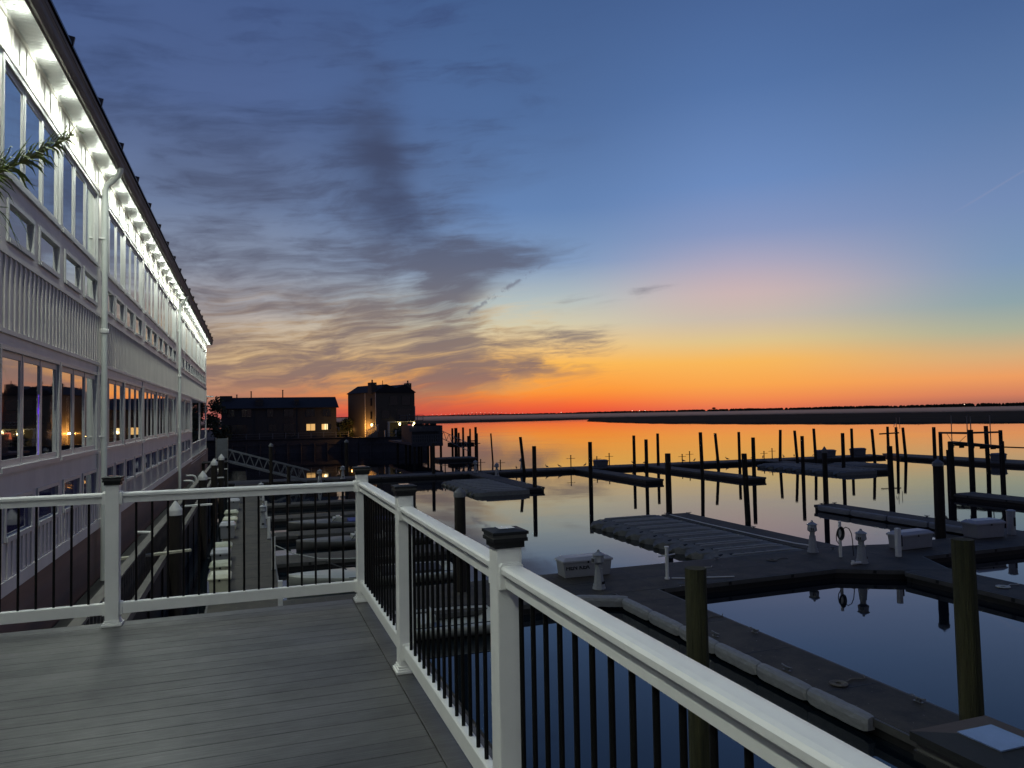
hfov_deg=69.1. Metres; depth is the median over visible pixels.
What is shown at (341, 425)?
shrub
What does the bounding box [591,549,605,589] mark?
power pedestal
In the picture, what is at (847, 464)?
jet ski float
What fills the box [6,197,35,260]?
window
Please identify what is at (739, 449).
piling
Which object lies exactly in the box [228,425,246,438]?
window
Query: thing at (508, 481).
finger dock
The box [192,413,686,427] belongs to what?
shore ground
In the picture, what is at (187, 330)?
window
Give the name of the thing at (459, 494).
piling
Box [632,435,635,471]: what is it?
piling
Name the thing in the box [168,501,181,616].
piling
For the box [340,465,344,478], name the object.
power pedestal
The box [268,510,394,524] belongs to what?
slip finger
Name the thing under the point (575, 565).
dock box
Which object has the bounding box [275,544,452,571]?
slip finger
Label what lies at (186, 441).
window
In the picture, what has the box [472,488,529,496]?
jet ski float
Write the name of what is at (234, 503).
dock box
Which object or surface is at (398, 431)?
shrub
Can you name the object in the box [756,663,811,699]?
dock bumper
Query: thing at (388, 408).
lit house
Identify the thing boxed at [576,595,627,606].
dock bumper
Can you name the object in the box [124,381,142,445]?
window
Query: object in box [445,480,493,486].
jet ski float
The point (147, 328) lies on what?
window
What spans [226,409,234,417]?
window
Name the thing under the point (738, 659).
dock bumper
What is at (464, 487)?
jet ski float
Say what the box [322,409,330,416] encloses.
window
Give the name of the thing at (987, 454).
piling
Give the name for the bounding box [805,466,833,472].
jet ski float
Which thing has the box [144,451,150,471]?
window
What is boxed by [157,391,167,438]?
window
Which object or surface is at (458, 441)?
piling
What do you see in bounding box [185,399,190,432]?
window
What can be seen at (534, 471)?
piling
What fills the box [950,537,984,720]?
piling
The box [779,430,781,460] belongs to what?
piling
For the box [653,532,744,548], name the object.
jet ski float
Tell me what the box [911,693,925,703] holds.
dock cleat
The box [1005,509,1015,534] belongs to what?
bollard light
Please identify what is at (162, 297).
window
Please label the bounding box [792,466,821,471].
jet ski float
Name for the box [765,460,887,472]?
finger dock
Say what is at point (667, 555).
crossbar post
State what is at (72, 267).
window
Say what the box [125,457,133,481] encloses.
window
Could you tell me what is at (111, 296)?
window
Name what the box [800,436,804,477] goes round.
piling
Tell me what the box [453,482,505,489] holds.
jet ski float
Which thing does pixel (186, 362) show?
window
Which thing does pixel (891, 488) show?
piling
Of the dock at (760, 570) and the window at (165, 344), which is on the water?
the dock at (760, 570)
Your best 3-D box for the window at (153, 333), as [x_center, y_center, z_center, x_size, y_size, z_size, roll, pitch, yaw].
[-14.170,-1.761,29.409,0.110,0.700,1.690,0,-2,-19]
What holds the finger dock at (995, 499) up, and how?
on the water
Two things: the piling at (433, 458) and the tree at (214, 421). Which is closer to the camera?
the piling at (433, 458)
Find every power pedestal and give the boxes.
[260,504,266,527]
[317,469,321,482]
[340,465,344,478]
[473,460,477,472]
[494,463,498,475]
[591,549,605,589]
[806,520,818,552]
[855,529,868,563]
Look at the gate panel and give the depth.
58.84 m
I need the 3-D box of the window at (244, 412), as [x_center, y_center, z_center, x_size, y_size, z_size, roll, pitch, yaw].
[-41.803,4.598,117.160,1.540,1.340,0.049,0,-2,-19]
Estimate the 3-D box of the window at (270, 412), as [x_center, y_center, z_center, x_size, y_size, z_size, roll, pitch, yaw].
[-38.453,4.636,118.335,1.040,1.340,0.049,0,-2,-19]
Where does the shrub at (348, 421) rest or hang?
on the bank ground at (208, 435)
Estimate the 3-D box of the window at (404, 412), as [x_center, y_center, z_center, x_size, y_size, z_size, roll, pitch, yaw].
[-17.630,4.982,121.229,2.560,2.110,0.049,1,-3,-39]
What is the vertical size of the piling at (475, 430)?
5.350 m
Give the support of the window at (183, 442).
in the waterfront building
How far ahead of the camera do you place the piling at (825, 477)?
41.25 m
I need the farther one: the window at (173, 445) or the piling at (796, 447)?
the piling at (796, 447)
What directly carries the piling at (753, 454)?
in the water
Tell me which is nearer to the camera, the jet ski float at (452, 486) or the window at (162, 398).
the window at (162, 398)
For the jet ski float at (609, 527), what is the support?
on the water
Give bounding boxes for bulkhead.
[192,436,426,455]
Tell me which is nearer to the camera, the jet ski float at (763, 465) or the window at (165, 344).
the window at (165, 344)
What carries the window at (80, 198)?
in the waterfront building
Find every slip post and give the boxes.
[267,517,270,538]
[271,537,275,570]
[278,580,282,605]
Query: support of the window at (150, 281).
in the waterfront building
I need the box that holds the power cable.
[672,576,733,578]
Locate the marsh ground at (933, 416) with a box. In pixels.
[587,409,1023,423]
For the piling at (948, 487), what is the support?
in the water
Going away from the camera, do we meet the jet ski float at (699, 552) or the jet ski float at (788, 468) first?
the jet ski float at (699, 552)
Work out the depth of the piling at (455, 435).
103.15 m
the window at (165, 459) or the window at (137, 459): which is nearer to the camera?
the window at (137, 459)
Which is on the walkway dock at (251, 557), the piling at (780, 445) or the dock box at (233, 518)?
the dock box at (233, 518)
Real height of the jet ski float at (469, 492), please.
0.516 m
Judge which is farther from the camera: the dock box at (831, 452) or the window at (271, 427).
the window at (271, 427)
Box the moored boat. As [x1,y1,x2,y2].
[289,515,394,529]
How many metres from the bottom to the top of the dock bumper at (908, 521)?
0.292 m
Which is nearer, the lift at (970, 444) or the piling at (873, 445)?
the lift at (970, 444)
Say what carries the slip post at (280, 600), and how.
on the walkway dock at (251, 557)
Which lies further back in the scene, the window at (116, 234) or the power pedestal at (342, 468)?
the power pedestal at (342, 468)
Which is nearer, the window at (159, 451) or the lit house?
the window at (159, 451)
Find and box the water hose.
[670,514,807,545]
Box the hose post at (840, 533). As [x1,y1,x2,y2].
[836,521,853,556]
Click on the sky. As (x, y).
(483, 206)
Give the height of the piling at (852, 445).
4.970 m
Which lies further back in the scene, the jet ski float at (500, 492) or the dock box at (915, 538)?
the jet ski float at (500, 492)
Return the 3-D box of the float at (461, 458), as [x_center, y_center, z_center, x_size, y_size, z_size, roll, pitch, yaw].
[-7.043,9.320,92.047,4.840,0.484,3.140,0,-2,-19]
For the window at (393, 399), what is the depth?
120.18 m
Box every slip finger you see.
[267,499,354,510]
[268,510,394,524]
[271,525,415,543]
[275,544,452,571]
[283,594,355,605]
[289,559,452,585]
[296,530,429,549]
[395,603,490,640]
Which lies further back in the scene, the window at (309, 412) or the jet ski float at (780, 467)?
the window at (309, 412)
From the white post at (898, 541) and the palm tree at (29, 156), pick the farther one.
the white post at (898, 541)
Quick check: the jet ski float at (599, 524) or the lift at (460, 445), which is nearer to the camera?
the jet ski float at (599, 524)
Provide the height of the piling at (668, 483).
4.900 m
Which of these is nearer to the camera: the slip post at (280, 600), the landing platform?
the slip post at (280, 600)
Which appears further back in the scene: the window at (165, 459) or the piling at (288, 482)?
the piling at (288, 482)
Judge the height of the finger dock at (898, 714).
0.484 m
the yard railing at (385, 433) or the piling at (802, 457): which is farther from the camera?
the yard railing at (385, 433)
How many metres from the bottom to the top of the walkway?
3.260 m
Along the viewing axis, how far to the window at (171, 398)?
36.24 m
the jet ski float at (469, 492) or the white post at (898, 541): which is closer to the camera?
the white post at (898, 541)
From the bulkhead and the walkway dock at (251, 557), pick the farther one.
the bulkhead
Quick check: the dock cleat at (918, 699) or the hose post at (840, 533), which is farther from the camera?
the hose post at (840, 533)
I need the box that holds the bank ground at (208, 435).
[192,429,394,440]
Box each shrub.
[336,421,346,436]
[342,417,354,436]
[392,428,401,437]
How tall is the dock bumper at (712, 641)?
0.292 m
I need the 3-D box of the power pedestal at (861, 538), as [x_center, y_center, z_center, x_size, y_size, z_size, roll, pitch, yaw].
[11.890,5.512,25.339,0.388,1.165,0.433,-3,-3,36]
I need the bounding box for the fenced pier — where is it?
[389,423,468,458]
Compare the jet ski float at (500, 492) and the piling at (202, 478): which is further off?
the jet ski float at (500, 492)
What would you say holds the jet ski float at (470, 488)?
on the water
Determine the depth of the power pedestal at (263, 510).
35.88 m
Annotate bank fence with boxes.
[237,431,348,438]
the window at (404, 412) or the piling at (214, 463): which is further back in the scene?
the window at (404, 412)
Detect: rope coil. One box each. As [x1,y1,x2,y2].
[829,674,865,686]
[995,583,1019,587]
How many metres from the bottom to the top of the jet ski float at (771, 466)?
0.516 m
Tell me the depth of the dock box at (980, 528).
29.73 m
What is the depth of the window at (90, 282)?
17.83 m
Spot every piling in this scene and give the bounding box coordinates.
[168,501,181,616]
[198,471,207,559]
[211,458,217,525]
[218,454,223,513]
[269,443,272,484]
[287,466,290,503]
[344,439,348,475]
[432,443,434,473]
[451,428,453,454]
[453,487,466,591]
[454,428,457,454]
[458,433,459,454]
[462,427,464,454]
[467,436,469,455]
[474,427,476,453]
[476,433,477,454]
[490,433,493,462]
[519,437,525,474]
[532,446,536,486]
[588,442,592,487]
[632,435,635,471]
[644,439,648,476]
[656,433,659,465]
[665,453,671,513]
[685,566,709,767]
[699,432,704,481]
[714,433,719,468]
[737,432,740,465]
[741,453,750,521]
[751,437,755,476]
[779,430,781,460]
[793,431,798,462]
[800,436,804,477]
[812,429,817,462]
[822,446,828,503]
[841,433,845,467]
[850,428,853,461]
[870,429,876,462]
[887,446,894,506]
[932,427,936,460]
[932,459,945,538]
[946,450,949,491]
[947,442,955,498]
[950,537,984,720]
[984,426,990,474]
[1000,441,1006,492]
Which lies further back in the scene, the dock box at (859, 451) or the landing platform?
the dock box at (859, 451)
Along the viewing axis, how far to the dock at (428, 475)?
69.35 m
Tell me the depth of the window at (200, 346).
57.37 m
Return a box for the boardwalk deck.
[0,599,492,767]
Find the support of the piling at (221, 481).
in the water
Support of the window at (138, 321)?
in the waterfront building
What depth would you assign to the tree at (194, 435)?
100.55 m
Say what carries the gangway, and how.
attached to the landing platform
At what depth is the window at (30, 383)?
12.85 m
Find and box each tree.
[0,122,84,378]
[192,398,207,441]
[192,403,197,440]
[206,396,232,439]
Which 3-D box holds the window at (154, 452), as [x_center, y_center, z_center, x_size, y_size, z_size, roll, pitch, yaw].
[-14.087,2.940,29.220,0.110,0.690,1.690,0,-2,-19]
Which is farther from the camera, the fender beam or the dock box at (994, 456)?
the dock box at (994, 456)
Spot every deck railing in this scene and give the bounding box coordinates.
[0,475,356,627]
[352,466,1023,767]
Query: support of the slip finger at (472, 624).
on the water
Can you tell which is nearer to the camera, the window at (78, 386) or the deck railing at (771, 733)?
the deck railing at (771, 733)
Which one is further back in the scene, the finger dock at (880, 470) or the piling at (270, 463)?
the finger dock at (880, 470)
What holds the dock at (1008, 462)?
on the water
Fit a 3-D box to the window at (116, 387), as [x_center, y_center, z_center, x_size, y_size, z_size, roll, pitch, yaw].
[-11.068,0.809,20.608,0.110,1.970,3.690,0,-2,-19]
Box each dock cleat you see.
[781,663,791,671]
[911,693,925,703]
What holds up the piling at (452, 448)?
in the water
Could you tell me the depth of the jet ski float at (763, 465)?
71.77 m
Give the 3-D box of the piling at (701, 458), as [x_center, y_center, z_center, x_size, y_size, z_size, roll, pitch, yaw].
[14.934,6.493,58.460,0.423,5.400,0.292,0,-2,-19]
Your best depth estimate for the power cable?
23.48 m
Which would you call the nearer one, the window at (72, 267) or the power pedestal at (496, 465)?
the window at (72, 267)
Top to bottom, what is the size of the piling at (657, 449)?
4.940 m
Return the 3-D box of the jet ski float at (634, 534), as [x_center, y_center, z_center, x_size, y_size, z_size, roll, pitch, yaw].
[6.922,6.710,33.418,4.060,0.516,1.140,0,-2,-19]
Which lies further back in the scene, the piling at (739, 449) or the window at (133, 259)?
the piling at (739, 449)
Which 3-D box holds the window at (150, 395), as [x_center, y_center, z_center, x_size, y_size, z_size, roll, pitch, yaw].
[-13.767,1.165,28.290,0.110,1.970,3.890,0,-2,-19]
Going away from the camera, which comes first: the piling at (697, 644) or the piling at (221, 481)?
the piling at (697, 644)
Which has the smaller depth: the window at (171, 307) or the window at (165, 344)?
the window at (165, 344)
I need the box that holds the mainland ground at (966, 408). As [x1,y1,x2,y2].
[347,406,1023,418]
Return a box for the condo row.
[220,390,338,439]
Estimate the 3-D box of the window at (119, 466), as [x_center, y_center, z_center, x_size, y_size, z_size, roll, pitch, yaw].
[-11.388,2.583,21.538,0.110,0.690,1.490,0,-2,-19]
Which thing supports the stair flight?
on the bulkhead
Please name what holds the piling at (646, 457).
in the water
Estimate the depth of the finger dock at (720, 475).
62.86 m
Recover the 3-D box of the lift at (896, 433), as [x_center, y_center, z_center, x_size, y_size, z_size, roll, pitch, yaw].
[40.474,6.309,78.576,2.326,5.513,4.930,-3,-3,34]
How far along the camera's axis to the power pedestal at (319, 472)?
59.39 m
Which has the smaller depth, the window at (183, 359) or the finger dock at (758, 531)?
the finger dock at (758, 531)
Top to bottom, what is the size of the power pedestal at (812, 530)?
1.165 m
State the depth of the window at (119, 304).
21.91 m
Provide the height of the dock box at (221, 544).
0.620 m
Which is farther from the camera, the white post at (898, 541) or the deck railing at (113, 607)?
the white post at (898, 541)
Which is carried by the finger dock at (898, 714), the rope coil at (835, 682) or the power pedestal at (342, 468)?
the rope coil at (835, 682)
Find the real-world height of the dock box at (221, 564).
0.600 m
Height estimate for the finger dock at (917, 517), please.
0.484 m
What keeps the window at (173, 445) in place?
in the waterfront building
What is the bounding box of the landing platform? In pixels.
[202,461,227,486]
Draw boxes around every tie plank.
[121,549,190,559]
[181,503,211,506]
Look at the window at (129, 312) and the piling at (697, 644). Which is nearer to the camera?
the piling at (697, 644)
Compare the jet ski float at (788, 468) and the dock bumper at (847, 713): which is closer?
the dock bumper at (847, 713)
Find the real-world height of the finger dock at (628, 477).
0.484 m
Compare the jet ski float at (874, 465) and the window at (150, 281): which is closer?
the window at (150, 281)
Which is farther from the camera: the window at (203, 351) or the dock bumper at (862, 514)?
the window at (203, 351)
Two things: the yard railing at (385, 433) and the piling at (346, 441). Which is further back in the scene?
the yard railing at (385, 433)
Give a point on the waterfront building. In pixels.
(106, 338)
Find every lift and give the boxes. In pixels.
[448,440,479,446]
[879,417,907,460]
[938,415,1023,486]
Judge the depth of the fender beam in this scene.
16.66 m
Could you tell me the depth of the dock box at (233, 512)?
37.80 m
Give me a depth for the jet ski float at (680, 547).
29.99 m
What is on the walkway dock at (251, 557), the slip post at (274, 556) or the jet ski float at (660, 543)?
the slip post at (274, 556)
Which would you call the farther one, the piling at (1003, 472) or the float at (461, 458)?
the float at (461, 458)
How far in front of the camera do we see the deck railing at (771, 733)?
2.76 m
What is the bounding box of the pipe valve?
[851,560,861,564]
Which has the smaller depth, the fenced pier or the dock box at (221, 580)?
the dock box at (221, 580)
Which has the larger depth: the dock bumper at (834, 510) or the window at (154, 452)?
the dock bumper at (834, 510)
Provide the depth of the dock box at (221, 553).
26.18 m
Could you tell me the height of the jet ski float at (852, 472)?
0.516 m
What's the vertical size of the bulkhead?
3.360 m
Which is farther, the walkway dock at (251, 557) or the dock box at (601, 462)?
the dock box at (601, 462)
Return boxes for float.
[435,456,476,461]
[441,479,489,485]
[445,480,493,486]
[449,481,501,488]
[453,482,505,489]
[460,484,508,488]
[463,485,517,492]
[467,486,520,494]
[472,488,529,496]
[591,515,668,528]
[601,518,680,531]
[613,521,696,535]
[625,524,710,539]
[639,528,727,544]
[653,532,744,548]
[668,536,761,553]
[685,540,782,559]
[703,545,803,558]
[757,463,786,467]
[765,463,795,468]
[774,464,807,469]
[783,465,820,470]
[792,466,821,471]
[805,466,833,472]
[812,467,842,473]
[822,468,856,474]
[831,462,861,464]
[833,469,876,475]
[840,462,867,465]
[849,463,886,467]
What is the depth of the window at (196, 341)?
53.21 m
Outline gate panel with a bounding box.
[216,438,227,486]
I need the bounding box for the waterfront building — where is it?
[0,0,213,632]
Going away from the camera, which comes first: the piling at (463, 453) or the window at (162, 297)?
the window at (162, 297)
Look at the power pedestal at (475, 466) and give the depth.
67.54 m
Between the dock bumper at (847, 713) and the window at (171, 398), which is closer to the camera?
the dock bumper at (847, 713)
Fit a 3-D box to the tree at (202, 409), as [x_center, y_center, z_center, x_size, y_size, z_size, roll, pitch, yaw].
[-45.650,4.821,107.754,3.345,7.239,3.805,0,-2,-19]
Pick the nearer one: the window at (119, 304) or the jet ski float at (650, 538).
the window at (119, 304)
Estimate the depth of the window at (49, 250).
14.19 m
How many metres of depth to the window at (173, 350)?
37.27 m
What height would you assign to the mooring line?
0.507 m
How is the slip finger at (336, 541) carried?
on the water
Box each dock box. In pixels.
[207,570,231,592]
[209,559,231,571]
[210,547,230,560]
[215,541,232,559]
[219,521,235,538]
[222,516,237,528]
[224,509,237,516]
[227,498,239,509]
[555,553,612,577]
[593,459,608,465]
[817,449,835,456]
[849,448,865,454]
[886,528,933,549]
[960,517,1005,538]
[990,453,1006,460]
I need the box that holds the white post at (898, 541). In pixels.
[894,528,902,556]
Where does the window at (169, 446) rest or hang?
in the waterfront building
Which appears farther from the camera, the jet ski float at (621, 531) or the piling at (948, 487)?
the piling at (948, 487)
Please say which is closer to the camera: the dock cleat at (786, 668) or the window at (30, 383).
the window at (30, 383)
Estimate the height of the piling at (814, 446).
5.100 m
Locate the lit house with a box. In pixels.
[347,380,422,436]
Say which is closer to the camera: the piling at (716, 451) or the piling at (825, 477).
the piling at (825, 477)
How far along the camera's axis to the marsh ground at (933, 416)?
408.89 m
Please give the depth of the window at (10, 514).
12.17 m
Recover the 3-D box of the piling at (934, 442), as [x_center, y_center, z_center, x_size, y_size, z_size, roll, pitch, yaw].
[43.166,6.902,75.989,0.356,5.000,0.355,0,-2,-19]
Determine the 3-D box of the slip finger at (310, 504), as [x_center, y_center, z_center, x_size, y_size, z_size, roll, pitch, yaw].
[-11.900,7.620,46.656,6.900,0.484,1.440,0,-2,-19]
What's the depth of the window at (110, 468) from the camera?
20.36 m
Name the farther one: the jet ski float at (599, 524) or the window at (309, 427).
the window at (309, 427)
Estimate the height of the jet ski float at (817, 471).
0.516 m
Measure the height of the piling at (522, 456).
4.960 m
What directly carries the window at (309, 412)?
in the condo row
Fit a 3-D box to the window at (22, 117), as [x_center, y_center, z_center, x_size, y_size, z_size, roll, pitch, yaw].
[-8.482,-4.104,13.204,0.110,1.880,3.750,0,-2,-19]
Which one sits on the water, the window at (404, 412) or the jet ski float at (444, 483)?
the jet ski float at (444, 483)
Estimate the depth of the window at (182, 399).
42.10 m
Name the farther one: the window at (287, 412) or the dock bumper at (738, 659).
the window at (287, 412)
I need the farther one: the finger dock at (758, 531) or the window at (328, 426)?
the window at (328, 426)
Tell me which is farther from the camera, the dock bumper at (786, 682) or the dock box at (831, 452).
the dock box at (831, 452)
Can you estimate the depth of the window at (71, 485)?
15.89 m
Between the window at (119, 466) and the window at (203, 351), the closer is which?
the window at (119, 466)
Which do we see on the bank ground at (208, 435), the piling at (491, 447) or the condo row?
the condo row
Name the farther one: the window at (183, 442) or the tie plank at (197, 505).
the window at (183, 442)
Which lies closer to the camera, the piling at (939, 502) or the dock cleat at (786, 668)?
the dock cleat at (786, 668)
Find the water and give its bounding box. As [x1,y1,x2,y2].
[164,419,1023,767]
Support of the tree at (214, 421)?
on the bank ground at (208, 435)
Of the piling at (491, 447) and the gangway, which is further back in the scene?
the piling at (491, 447)
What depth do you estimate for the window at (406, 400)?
121.66 m
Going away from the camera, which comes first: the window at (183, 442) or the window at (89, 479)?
the window at (89, 479)
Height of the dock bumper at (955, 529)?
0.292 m
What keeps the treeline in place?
on the mainland ground at (966, 408)
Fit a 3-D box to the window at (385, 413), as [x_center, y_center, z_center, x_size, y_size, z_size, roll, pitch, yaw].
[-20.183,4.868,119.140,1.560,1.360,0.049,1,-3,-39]
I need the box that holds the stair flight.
[366,425,377,437]
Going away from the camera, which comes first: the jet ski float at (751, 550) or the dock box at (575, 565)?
the dock box at (575, 565)
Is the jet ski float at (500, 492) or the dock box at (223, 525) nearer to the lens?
the dock box at (223, 525)
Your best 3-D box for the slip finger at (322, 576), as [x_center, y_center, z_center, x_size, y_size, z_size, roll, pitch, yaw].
[-4.534,6.494,25.356,6.020,0.794,2.229,0,-2,-15]
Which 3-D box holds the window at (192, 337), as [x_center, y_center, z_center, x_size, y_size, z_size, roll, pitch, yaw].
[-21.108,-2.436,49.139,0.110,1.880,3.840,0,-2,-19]
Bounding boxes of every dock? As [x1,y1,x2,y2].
[205,482,278,612]
[224,454,885,486]
[380,531,1023,619]
[469,473,544,491]
[574,468,663,483]
[615,589,958,753]
[644,465,765,481]
[661,513,838,549]
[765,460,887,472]
[814,503,1020,533]
[882,453,1023,466]
[905,568,1023,609]
[954,492,1023,506]
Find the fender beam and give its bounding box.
[121,470,217,620]
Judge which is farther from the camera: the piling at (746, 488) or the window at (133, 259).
the piling at (746, 488)
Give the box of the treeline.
[203,402,1023,420]
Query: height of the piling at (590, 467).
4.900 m
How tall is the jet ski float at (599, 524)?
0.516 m
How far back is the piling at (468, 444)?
101.55 m
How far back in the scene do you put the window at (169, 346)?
35.43 m
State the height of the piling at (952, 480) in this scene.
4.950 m
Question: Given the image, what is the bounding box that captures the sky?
[52,0,1023,419]
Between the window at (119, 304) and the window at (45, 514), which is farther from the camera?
the window at (119, 304)
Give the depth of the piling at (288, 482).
45.73 m
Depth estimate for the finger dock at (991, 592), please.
22.20 m
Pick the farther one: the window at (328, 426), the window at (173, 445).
the window at (328, 426)
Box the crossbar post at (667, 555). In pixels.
[658,546,674,579]
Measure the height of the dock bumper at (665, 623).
0.292 m
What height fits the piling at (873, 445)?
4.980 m
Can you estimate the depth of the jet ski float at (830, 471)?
63.65 m
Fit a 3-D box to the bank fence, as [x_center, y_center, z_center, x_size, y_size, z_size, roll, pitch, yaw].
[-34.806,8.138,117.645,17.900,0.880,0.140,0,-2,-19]
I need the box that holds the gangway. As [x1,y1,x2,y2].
[228,449,309,481]
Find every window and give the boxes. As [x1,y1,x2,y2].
[0,344,60,473]
[1,52,61,229]
[3,490,33,542]
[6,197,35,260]
[36,481,58,526]
[38,226,60,278]
[60,362,97,459]
[61,142,98,266]
[62,474,80,512]
[64,249,81,294]
[82,469,96,493]
[83,267,97,305]
[100,374,124,450]
[101,198,124,292]
[107,463,113,475]
[108,288,114,318]
[115,296,124,325]
[115,460,123,484]
[124,233,142,310]
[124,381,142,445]
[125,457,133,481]
[126,305,134,332]
[134,454,141,476]
[135,313,142,338]
[144,261,157,325]
[144,387,156,441]
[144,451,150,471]
[145,322,150,344]
[151,328,156,349]
[151,449,156,468]
[157,280,167,335]
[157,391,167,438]
[157,447,162,465]
[158,334,162,353]
[163,339,167,357]
[163,446,167,462]
[168,296,176,344]
[168,344,172,360]
[168,394,176,436]
[168,444,171,459]
[172,347,175,363]
[172,443,175,457]
[181,316,184,352]
[181,398,184,433]
[182,356,184,369]
[182,440,184,452]
[185,322,190,358]
[185,359,187,372]
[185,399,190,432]
[185,439,187,451]
[190,330,194,362]
[195,337,198,366]
[199,343,202,370]
[202,347,205,373]
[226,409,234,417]
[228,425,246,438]
[241,409,251,417]
[267,409,273,416]
[268,424,276,431]
[283,424,294,436]
[284,409,293,416]
[306,409,314,416]
[306,423,315,430]
[321,423,331,429]
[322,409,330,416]
[382,410,389,418]
[390,396,397,404]
[397,408,410,420]
[401,396,410,404]
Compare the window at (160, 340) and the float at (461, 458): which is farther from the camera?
the float at (461, 458)
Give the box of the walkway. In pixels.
[52,458,217,627]
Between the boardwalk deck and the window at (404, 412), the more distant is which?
the window at (404, 412)
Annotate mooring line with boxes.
[275,545,388,558]
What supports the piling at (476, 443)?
in the water
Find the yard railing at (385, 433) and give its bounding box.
[384,430,399,436]
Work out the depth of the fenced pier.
98.14 m
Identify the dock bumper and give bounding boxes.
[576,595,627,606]
[622,598,652,619]
[648,611,683,635]
[679,626,719,653]
[714,643,761,674]
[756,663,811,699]
[807,687,874,730]
[818,505,849,514]
[850,510,886,520]
[887,516,928,526]
[929,522,962,533]
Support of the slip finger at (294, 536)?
on the water
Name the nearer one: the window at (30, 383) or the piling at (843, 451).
the window at (30, 383)
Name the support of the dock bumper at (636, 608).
attached to the finger dock at (898, 714)
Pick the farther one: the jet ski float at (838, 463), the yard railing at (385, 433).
the yard railing at (385, 433)
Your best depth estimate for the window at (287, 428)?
119.19 m
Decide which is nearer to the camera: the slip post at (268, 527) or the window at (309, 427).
the slip post at (268, 527)
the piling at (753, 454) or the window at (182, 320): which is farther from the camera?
the piling at (753, 454)
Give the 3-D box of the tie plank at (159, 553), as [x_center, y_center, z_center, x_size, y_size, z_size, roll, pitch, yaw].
[-8.795,4.156,18.095,1.849,0.080,0.130,1,-3,-35]
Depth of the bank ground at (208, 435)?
151.78 m
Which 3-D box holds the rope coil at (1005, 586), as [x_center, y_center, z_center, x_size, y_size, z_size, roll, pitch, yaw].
[14.552,5.881,21.709,1.003,0.029,0.386,0,-2,-19]

